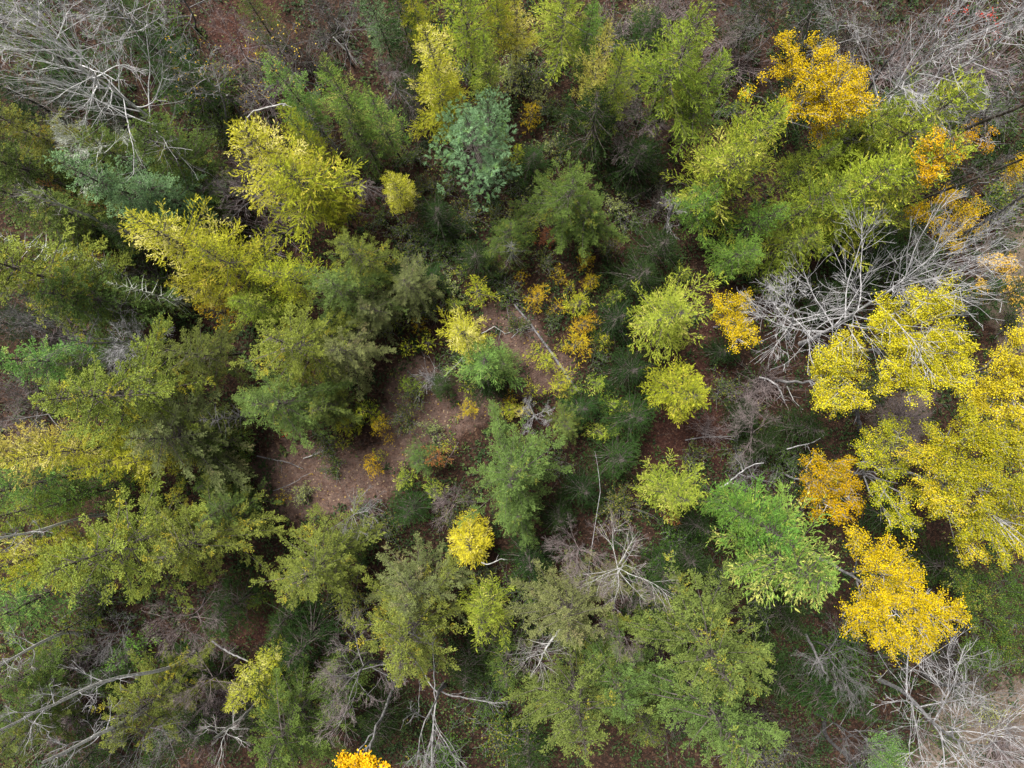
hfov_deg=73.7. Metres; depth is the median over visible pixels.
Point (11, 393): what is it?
bare tree
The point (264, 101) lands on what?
bare shrub
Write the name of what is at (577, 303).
young larch
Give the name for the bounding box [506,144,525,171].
young larch
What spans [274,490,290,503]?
larch seedling
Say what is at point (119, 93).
bare tree
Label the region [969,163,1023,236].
bush
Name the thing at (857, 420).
leaning snag
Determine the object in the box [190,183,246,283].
bare shrub
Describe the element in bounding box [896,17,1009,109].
bare shrub
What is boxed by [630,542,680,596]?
fir tree
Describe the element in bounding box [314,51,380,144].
larch tree
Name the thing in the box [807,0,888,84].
bare tree
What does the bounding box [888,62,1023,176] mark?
bare tree
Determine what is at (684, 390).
larch tree
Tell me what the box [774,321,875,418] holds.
aspen tree
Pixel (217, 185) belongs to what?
bare tree
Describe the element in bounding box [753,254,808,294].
young larch
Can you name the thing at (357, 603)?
bush
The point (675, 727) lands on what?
bare shrub
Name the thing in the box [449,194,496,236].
shrub
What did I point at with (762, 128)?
larch tree
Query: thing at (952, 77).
bush
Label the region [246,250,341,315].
larch tree
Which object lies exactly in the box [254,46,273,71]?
larch seedling
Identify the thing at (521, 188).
shrub
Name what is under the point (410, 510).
fir tree
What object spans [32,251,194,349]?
spruce tree
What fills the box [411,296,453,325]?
shrub
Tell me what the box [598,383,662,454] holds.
fir tree
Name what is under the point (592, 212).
conifer tree
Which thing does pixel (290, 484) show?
fallen branch
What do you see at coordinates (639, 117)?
bare tree
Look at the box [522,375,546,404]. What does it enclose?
larch seedling
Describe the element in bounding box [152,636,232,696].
fir tree
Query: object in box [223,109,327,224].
larch tree
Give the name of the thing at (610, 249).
shrub
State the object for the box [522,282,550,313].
young larch
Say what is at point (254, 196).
bare tree
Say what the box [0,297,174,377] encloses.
bare tree
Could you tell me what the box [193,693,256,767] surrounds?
birch tree
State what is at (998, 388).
aspen tree
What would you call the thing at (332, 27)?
bare shrub
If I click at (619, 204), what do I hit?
shrub
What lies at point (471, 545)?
larch tree
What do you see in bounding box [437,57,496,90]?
shrub
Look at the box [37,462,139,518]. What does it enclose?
fir tree
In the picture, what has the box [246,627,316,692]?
bare shrub
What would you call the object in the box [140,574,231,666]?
bare tree
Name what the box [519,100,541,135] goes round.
young larch
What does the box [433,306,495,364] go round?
larch tree
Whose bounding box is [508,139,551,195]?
fir tree
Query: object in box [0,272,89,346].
bare tree
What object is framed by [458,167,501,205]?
bare shrub
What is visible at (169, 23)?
bush
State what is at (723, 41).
bare tree
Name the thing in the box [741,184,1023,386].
bare tree
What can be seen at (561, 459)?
shrub
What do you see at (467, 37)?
larch tree
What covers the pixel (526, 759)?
fir tree
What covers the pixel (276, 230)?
bare shrub
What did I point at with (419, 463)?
shrub
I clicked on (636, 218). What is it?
shrub
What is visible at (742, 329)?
aspen tree
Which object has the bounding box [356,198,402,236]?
shrub
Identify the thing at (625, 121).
bare shrub
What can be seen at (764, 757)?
birch tree
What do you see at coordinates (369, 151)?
fir tree
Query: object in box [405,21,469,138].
larch tree
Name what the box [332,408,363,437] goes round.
young larch
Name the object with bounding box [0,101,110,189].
spruce tree
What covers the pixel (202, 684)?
bare tree
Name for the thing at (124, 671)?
fir tree
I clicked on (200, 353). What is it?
conifer tree
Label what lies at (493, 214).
shrub
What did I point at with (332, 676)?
bare tree
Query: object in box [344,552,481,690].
conifer tree
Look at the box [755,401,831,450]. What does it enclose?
fir tree
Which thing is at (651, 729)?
fir tree
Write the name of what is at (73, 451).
larch tree
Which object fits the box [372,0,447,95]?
fir tree
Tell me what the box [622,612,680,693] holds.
bare shrub
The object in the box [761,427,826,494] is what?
bush
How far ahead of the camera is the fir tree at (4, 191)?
35.35 m
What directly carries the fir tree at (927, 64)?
on the ground
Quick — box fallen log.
[514,300,580,393]
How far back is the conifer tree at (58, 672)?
35.97 m
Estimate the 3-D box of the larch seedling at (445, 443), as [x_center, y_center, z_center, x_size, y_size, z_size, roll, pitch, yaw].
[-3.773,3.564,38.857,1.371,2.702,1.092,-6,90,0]
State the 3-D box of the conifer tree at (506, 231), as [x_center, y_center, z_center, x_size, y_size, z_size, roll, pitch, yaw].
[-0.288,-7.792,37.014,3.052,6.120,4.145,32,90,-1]
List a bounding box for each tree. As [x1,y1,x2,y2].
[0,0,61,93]
[0,0,152,129]
[0,0,206,185]
[0,61,88,149]
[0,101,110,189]
[0,122,85,190]
[0,128,109,222]
[0,164,79,246]
[0,216,142,348]
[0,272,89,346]
[0,293,57,353]
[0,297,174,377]
[0,329,120,392]
[0,362,86,455]
[0,415,114,491]
[0,419,153,480]
[0,452,110,519]
[0,465,97,540]
[0,513,109,553]
[0,516,117,594]
[0,519,138,595]
[0,560,91,659]
[0,621,97,698]
[0,625,81,681]
[0,636,122,750]
[0,664,119,756]
[0,678,81,767]
[10,176,118,237]
[17,185,139,260]
[25,650,197,712]
[27,313,214,453]
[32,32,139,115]
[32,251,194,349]
[33,697,159,767]
[35,468,219,613]
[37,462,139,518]
[40,703,134,767]
[43,143,211,241]
[47,112,142,194]
[49,0,168,70]
[53,335,141,392]
[62,419,166,493]
[72,121,169,190]
[76,609,138,670]
[78,629,156,695]
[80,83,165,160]
[83,0,175,74]
[89,637,236,753]
[90,311,173,395]
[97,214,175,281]
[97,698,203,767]
[113,438,205,484]
[117,193,257,284]
[119,369,257,502]
[124,165,225,262]
[125,23,201,111]
[125,106,240,225]
[133,698,230,767]
[136,471,286,583]
[139,0,215,50]
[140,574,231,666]
[150,50,240,128]
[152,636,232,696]
[155,314,252,395]
[162,636,249,717]
[164,270,241,316]
[165,34,235,127]
[177,400,255,473]
[178,216,284,305]
[190,162,254,214]
[190,456,252,498]
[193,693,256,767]
[194,476,281,536]
[197,566,274,642]
[199,1,291,89]
[212,148,300,228]
[222,637,293,713]
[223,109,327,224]
[224,684,285,756]
[225,283,295,330]
[227,640,374,767]
[229,54,279,116]
[229,289,365,423]
[231,351,355,455]
[235,0,289,55]
[242,17,324,104]
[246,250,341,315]
[249,488,385,620]
[253,143,366,252]
[259,52,332,141]
[263,580,313,644]
[271,579,354,680]
[275,102,334,172]
[293,386,369,434]
[294,254,408,331]
[298,0,377,72]
[306,178,366,227]
[306,318,395,401]
[308,608,417,746]
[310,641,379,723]
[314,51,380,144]
[321,310,356,341]
[323,225,404,299]
[331,482,386,539]
[332,526,377,562]
[332,681,395,767]
[335,287,422,347]
[339,107,400,181]
[341,160,389,217]
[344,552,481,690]
[345,679,416,757]
[349,80,412,160]
[353,0,404,67]
[362,531,475,625]
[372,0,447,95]
[374,52,426,122]
[377,260,428,296]
[380,170,420,215]
[384,252,443,322]
[384,626,506,767]
[385,481,437,530]
[391,60,440,130]
[400,0,442,61]
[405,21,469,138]
[408,65,477,143]
[410,191,479,251]
[421,261,457,295]
[423,93,523,211]
[425,0,517,80]
[425,367,458,401]
[425,481,474,533]
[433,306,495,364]
[438,630,495,695]
[443,336,527,392]
[447,509,494,570]
[450,239,501,286]
[454,399,574,537]
[455,570,515,652]
[460,344,518,407]
[462,83,513,169]
[463,30,509,107]
[473,209,538,270]
[474,346,522,382]
[474,618,534,692]
[478,634,521,690]
[481,0,518,63]
[489,0,540,72]
[490,473,544,551]
[497,703,557,767]
[498,528,559,586]
[501,547,642,652]
[501,575,653,767]
[504,621,591,689]
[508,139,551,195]
[508,150,604,254]
[517,396,555,434]
[529,0,598,85]
[536,399,583,448]
[536,484,577,543]
[541,514,624,592]
[545,165,629,265]
[549,82,639,183]
[554,463,612,513]
[555,387,607,428]
[561,509,678,619]
[565,0,605,79]
[566,622,668,725]
[570,17,613,120]
[578,46,645,148]
[582,424,645,484]
[584,594,650,667]
[586,288,637,355]
[587,334,663,396]
[590,240,672,314]
[593,119,672,198]
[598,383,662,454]
[599,550,777,712]
[601,616,789,767]
[605,4,674,72]
[609,0,718,142]
[610,671,668,748]
[611,70,689,164]
[618,582,670,643]
[619,221,682,282]
[621,267,727,365]
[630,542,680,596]
[631,448,712,524]
[637,356,710,428]
[648,0,728,58]
[653,524,714,578]
[654,46,737,161]
[657,192,691,239]
[660,120,769,248]
[661,176,723,246]
[662,503,717,544]
[681,86,796,194]
[683,5,763,85]
[689,475,764,538]
[690,336,739,367]
[693,474,807,570]
[700,233,767,281]
[706,477,848,612]
[709,287,761,353]
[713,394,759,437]
[714,0,779,59]
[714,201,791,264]
[715,392,782,470]
[718,0,792,55]
[729,415,783,470]
[729,447,777,503]
[730,624,799,704]
[734,220,833,281]
[737,27,885,149]
[737,270,866,362]
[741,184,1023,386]
[742,588,807,643]
[747,736,789,767]
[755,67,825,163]
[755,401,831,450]
[758,163,854,261]
[762,138,844,198]
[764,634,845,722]
[772,0,841,61]
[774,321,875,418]
[779,0,858,67]
[779,126,870,190]
[784,444,866,526]
[785,132,923,271]
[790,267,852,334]
[793,609,877,713]
[796,91,914,182]
[803,658,878,725]
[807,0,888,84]
[809,680,911,767]
[812,124,970,226]
[812,522,971,667]
[813,0,1023,165]
[815,128,977,259]
[820,62,988,229]
[820,269,980,407]
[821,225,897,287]
[822,720,879,767]
[830,410,927,544]
[844,0,962,131]
[847,62,932,128]
[854,203,1022,306]
[855,489,924,540]
[855,727,913,767]
[861,392,950,466]
[866,229,945,289]
[868,588,1023,767]
[870,196,941,247]
[873,398,1023,575]
[874,0,1023,140]
[874,630,1023,755]
[879,144,1023,217]
[880,314,1023,436]
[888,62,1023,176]
[889,531,985,593]
[898,182,994,257]
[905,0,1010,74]
[906,74,1023,154]
[906,78,992,144]
[922,137,1023,199]
[932,172,1023,244]
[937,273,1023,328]
[941,117,999,153]
[943,146,1023,199]
[970,250,1023,311]
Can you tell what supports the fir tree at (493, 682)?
on the ground
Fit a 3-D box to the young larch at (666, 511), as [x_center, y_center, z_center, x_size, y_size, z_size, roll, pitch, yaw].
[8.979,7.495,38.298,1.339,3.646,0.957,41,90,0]
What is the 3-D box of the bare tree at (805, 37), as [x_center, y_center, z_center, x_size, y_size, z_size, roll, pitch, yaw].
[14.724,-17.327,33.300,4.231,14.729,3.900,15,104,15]
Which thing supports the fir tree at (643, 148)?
on the ground
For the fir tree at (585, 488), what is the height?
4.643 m
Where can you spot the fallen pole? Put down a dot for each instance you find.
(711, 437)
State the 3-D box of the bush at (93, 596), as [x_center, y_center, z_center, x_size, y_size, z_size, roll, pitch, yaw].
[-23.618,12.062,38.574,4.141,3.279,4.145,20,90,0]
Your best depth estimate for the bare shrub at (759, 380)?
39.11 m
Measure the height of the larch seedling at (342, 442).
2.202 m
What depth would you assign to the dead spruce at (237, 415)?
35.76 m
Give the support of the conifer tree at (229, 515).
on the ground
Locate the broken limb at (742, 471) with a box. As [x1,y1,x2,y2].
[721,461,761,486]
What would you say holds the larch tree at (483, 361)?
on the ground
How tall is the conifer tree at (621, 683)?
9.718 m
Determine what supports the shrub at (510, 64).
on the ground
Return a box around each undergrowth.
[0,0,1023,767]
[920,560,1023,682]
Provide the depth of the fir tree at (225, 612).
37.24 m
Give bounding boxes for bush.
[44,130,109,196]
[50,566,128,637]
[113,0,196,82]
[128,255,185,311]
[150,54,241,140]
[163,700,224,763]
[186,82,257,150]
[226,233,287,295]
[320,563,385,636]
[395,716,477,767]
[451,658,518,734]
[461,704,542,767]
[493,562,545,640]
[593,478,658,534]
[624,547,689,621]
[636,507,713,573]
[691,547,759,614]
[710,721,798,767]
[734,580,798,642]
[737,256,816,331]
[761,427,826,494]
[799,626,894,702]
[821,223,902,302]
[835,366,900,413]
[883,221,979,301]
[885,79,955,152]
[923,51,1004,130]
[962,68,1023,149]
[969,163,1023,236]
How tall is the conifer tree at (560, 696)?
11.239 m
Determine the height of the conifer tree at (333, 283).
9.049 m
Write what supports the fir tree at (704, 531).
on the ground
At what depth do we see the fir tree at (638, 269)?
37.41 m
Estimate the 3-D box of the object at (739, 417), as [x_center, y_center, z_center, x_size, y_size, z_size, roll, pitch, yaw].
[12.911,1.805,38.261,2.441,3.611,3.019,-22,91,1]
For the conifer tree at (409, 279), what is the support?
on the ground
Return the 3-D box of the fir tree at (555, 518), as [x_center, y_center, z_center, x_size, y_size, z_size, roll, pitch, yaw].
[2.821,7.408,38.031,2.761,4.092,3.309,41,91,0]
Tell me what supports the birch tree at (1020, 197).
on the ground
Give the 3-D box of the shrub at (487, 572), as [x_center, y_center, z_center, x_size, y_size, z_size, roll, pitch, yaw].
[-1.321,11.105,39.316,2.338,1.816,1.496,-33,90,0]
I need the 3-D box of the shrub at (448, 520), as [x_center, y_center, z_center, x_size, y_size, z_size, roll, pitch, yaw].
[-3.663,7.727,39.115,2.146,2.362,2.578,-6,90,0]
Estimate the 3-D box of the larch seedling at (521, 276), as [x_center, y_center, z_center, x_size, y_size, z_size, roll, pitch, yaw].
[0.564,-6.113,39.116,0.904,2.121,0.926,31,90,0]
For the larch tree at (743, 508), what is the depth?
34.62 m
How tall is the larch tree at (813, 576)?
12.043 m
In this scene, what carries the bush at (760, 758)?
on the ground
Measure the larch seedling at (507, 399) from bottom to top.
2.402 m
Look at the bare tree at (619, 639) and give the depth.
33.20 m
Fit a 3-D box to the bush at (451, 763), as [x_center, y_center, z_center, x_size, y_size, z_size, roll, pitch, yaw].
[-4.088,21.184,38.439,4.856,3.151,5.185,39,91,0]
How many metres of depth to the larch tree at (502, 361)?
35.22 m
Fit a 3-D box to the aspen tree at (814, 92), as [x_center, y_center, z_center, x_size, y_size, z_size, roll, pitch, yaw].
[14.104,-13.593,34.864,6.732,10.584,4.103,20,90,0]
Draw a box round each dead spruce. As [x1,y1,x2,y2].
[0,229,110,272]
[52,245,135,280]
[102,271,191,314]
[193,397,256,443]
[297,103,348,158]
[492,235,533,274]
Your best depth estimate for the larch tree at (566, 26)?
34.99 m
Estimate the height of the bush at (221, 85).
3.040 m
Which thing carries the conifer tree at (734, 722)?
on the ground
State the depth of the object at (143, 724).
29.61 m
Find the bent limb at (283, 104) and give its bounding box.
[245,93,290,121]
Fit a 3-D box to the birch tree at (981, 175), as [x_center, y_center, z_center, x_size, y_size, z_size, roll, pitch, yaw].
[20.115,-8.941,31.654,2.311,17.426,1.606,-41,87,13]
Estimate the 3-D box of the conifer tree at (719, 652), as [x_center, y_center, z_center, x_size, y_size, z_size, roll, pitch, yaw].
[10.007,12.469,34.329,9.287,11.614,7.067,40,90,0]
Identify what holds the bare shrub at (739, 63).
on the ground
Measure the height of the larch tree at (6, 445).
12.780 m
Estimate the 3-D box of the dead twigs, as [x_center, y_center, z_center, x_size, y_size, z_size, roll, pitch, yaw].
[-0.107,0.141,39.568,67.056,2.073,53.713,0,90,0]
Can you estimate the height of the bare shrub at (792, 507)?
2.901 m
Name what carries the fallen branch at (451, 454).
on the ground
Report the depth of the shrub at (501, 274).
39.46 m
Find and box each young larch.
[2,603,104,663]
[35,178,131,221]
[87,252,123,268]
[102,624,161,672]
[192,299,249,332]
[244,590,268,609]
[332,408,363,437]
[353,399,382,423]
[363,451,384,478]
[369,414,390,435]
[392,460,419,490]
[398,377,427,396]
[420,445,453,466]
[422,475,449,502]
[447,295,469,315]
[457,399,478,420]
[464,274,501,306]
[494,396,524,421]
[497,131,512,152]
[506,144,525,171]
[508,400,531,419]
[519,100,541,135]
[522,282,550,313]
[533,227,554,248]
[533,343,557,374]
[546,362,576,398]
[560,380,580,399]
[562,287,594,317]
[562,326,591,367]
[566,309,604,339]
[577,251,595,272]
[578,268,601,290]
[578,374,606,395]
[581,421,609,442]
[590,326,614,352]
[599,390,622,413]
[600,421,619,438]
[601,285,624,308]
[609,397,630,416]
[657,509,679,527]
[666,259,690,292]
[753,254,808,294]
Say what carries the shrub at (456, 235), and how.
on the ground
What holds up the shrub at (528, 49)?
on the ground
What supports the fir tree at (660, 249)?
on the ground
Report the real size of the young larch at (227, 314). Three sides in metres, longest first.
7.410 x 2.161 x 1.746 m
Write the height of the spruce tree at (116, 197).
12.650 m
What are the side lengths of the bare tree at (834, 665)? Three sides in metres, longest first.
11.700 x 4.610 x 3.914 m
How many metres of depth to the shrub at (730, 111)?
39.35 m
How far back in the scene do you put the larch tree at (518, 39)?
35.32 m
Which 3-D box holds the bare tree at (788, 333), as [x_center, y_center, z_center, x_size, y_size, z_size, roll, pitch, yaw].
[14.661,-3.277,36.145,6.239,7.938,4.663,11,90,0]
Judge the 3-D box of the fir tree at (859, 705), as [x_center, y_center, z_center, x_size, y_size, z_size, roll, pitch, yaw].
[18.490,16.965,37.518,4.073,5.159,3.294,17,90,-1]
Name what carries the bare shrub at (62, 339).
on the ground
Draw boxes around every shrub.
[0,362,78,434]
[16,298,91,352]
[24,670,99,767]
[32,626,115,703]
[110,235,189,300]
[129,261,193,324]
[161,691,233,766]
[189,664,250,757]
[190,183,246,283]
[202,145,286,212]
[218,46,290,128]
[235,196,311,261]
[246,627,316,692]
[258,19,349,97]
[280,0,357,65]
[281,480,321,508]
[307,432,336,459]
[315,607,381,697]
[317,452,345,486]
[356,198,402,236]
[361,504,407,551]
[364,86,427,152]
[364,289,412,344]
[375,394,424,435]
[377,213,423,246]
[385,230,430,269]
[389,376,432,412]
[390,137,436,170]
[396,300,414,317]
[400,218,435,262]
[403,435,451,477]
[408,190,449,217]
[410,170,435,198]
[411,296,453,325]
[411,414,450,448]
[413,354,455,395]
[421,212,446,234]
[421,236,465,278]
[429,167,456,199]
[429,498,461,537]
[435,263,464,310]
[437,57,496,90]
[437,345,474,382]
[440,200,473,255]
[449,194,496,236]
[450,487,487,512]
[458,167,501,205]
[463,593,534,670]
[469,561,502,590]
[476,196,514,228]
[481,260,524,289]
[482,86,516,127]
[482,149,522,182]
[484,17,528,47]
[490,51,533,101]
[490,273,530,322]
[497,44,528,91]
[499,159,528,195]
[499,185,545,235]
[500,164,543,204]
[503,311,535,339]
[505,32,543,65]
[514,180,545,220]
[516,57,544,87]
[523,77,553,114]
[524,131,558,160]
[527,244,564,276]
[533,95,566,122]
[535,426,562,459]
[536,49,561,88]
[541,303,563,337]
[542,129,581,165]
[543,444,578,482]
[549,91,584,136]
[561,40,582,66]
[578,78,646,153]
[580,0,651,63]
[587,332,612,379]
[590,8,637,49]
[595,179,633,230]
[595,237,630,259]
[600,26,630,73]
[605,201,659,242]
[617,176,641,211]
[620,56,663,100]
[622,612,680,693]
[623,0,697,46]
[625,0,653,34]
[626,169,686,229]
[637,127,669,177]
[639,96,666,128]
[647,160,670,189]
[654,695,701,766]
[675,433,713,475]
[688,410,730,446]
[696,15,785,89]
[702,362,751,411]
[707,92,750,124]
[712,433,757,483]
[714,71,737,100]
[719,367,780,431]
[723,693,795,754]
[734,342,804,411]
[756,708,827,767]
[763,482,821,531]
[829,0,900,77]
[846,15,965,95]
[855,419,915,470]
[877,388,938,446]
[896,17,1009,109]
[914,621,1001,711]
[935,725,970,758]
[947,674,985,710]
[948,19,1023,125]
[951,713,1023,767]
[965,695,1017,744]
[984,216,1023,262]
[993,306,1023,339]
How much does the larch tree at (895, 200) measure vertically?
13.590 m
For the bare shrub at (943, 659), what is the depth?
39.19 m
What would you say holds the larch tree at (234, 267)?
on the ground
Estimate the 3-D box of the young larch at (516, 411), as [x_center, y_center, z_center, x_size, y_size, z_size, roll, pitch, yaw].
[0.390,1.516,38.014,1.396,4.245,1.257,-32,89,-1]
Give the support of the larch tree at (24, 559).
on the ground
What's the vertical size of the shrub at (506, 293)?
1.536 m
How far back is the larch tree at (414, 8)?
34.13 m
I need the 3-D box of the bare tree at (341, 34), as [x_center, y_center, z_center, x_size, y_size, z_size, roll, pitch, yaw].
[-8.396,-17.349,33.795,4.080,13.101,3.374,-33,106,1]
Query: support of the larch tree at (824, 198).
on the ground
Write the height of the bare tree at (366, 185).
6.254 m
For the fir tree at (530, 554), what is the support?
on the ground
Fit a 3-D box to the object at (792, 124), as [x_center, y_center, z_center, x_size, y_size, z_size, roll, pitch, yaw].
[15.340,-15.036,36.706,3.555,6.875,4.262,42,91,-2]
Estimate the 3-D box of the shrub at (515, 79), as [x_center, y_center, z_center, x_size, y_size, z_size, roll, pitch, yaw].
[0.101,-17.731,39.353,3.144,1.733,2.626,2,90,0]
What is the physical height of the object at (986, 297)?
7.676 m
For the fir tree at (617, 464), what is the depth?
37.19 m
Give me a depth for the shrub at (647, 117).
39.10 m
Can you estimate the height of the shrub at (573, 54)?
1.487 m
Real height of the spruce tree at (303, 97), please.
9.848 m
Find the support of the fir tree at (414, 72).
on the ground
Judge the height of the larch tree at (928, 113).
13.675 m
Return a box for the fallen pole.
[685,432,757,441]
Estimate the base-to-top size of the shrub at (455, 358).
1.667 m
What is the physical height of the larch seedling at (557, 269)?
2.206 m
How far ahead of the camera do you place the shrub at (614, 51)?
39.35 m
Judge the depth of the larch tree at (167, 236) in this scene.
32.45 m
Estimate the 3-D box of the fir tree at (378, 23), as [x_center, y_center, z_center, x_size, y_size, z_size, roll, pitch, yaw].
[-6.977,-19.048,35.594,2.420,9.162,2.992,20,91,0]
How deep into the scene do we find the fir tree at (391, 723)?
37.30 m
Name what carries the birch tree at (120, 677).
on the ground
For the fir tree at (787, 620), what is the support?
on the ground
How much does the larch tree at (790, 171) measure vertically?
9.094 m
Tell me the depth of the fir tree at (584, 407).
38.14 m
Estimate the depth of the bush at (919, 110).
38.91 m
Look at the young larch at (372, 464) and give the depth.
38.73 m
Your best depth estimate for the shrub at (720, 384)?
39.27 m
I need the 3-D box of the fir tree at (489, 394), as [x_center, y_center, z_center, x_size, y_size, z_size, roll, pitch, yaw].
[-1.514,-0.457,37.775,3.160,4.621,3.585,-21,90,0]
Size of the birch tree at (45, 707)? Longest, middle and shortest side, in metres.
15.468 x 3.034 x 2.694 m
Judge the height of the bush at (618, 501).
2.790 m
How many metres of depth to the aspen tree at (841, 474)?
34.41 m
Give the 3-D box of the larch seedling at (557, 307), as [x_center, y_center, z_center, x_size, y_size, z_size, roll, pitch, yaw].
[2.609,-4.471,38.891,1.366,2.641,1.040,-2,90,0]
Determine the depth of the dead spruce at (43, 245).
34.55 m
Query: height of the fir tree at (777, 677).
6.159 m
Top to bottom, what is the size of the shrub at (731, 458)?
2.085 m
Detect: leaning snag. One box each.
[211,641,247,660]
[226,94,245,119]
[249,236,284,256]
[526,630,557,674]
[558,16,613,57]
[587,454,602,576]
[805,633,833,673]
[850,394,861,431]
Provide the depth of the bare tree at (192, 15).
35.69 m
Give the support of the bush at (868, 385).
on the ground
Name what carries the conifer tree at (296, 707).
on the ground
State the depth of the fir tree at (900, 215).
37.87 m
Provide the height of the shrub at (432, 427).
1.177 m
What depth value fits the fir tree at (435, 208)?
38.27 m
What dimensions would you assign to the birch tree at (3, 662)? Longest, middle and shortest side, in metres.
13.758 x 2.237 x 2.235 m
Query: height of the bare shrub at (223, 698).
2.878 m
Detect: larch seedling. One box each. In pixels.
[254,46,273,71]
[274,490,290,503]
[335,436,352,448]
[373,449,388,461]
[382,432,392,444]
[391,316,408,333]
[399,337,424,357]
[411,316,430,335]
[416,328,441,352]
[436,438,457,452]
[448,263,469,285]
[458,380,475,398]
[502,387,519,403]
[514,269,530,286]
[522,342,543,364]
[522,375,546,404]
[525,222,539,241]
[547,297,567,313]
[550,263,563,279]
[554,337,567,351]
[555,273,569,285]
[563,279,575,294]
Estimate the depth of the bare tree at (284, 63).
30.51 m
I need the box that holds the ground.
[0,0,1023,767]
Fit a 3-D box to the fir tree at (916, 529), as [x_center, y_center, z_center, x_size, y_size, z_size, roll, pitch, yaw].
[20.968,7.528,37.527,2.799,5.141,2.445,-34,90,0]
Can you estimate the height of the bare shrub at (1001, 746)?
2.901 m
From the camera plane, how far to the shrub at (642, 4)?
38.89 m
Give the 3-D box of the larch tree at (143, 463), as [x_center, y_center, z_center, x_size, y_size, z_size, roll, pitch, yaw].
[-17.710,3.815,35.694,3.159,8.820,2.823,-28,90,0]
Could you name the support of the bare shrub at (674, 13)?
on the ground
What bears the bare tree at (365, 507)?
on the ground
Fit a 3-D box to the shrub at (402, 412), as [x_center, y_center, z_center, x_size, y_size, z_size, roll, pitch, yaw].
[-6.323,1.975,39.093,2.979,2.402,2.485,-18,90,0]
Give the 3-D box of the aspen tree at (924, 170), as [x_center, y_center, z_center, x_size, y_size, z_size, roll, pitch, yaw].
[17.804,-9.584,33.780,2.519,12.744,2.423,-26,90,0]
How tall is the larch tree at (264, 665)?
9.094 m
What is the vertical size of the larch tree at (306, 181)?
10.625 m
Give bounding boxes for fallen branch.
[257,455,302,473]
[273,473,309,490]
[444,439,457,467]
[481,324,531,336]
[759,376,784,402]
[787,433,823,448]
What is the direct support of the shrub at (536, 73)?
on the ground
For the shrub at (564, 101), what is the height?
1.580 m
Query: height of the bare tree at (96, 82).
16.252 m
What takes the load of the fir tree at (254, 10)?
on the ground
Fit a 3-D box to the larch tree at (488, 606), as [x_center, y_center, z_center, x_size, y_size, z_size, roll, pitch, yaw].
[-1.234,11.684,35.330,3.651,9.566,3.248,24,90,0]
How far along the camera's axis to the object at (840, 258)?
37.30 m
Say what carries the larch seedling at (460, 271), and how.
on the ground
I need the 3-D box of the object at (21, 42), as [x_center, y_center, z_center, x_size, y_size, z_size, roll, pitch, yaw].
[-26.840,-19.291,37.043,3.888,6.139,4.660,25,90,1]
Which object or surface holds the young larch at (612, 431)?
on the ground
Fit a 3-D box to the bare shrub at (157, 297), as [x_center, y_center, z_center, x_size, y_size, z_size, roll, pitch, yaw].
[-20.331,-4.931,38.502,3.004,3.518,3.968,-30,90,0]
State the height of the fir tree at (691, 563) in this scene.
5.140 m
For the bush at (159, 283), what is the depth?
38.76 m
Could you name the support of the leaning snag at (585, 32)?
attached to the larch tree at (590, 13)
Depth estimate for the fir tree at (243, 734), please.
36.38 m
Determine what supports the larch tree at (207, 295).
on the ground
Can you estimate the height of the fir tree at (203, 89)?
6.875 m
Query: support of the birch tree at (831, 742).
on the ground
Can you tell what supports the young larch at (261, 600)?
on the ground
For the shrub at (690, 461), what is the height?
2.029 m
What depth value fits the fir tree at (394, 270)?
37.22 m
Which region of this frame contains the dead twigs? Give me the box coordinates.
[0,0,1023,767]
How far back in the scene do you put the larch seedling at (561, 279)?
39.15 m
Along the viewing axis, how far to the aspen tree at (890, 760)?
36.93 m
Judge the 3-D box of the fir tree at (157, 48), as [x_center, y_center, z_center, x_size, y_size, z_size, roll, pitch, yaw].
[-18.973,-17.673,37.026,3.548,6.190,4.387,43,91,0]
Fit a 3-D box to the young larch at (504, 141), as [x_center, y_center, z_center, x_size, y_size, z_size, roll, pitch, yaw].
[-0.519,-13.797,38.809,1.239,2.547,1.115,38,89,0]
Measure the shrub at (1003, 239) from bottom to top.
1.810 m
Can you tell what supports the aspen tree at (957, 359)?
on the ground
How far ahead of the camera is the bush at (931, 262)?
38.57 m
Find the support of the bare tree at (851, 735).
on the ground
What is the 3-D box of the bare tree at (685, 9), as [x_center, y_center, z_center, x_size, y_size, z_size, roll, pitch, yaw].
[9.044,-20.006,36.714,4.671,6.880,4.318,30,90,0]
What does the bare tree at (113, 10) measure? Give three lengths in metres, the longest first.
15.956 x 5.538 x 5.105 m
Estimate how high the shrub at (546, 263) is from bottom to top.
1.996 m
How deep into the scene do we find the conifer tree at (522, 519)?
35.90 m
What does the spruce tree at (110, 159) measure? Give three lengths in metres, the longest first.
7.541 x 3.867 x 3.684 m
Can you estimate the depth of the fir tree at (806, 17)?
37.44 m
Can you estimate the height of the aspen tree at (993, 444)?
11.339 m
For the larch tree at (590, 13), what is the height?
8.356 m
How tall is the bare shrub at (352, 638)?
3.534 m
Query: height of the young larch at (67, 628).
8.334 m
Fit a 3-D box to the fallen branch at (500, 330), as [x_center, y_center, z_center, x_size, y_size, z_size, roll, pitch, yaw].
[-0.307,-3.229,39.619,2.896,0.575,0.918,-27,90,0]
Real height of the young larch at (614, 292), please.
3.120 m
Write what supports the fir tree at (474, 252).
on the ground
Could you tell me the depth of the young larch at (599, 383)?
38.38 m
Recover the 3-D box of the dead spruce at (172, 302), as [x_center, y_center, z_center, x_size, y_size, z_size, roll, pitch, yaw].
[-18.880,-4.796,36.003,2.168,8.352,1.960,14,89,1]

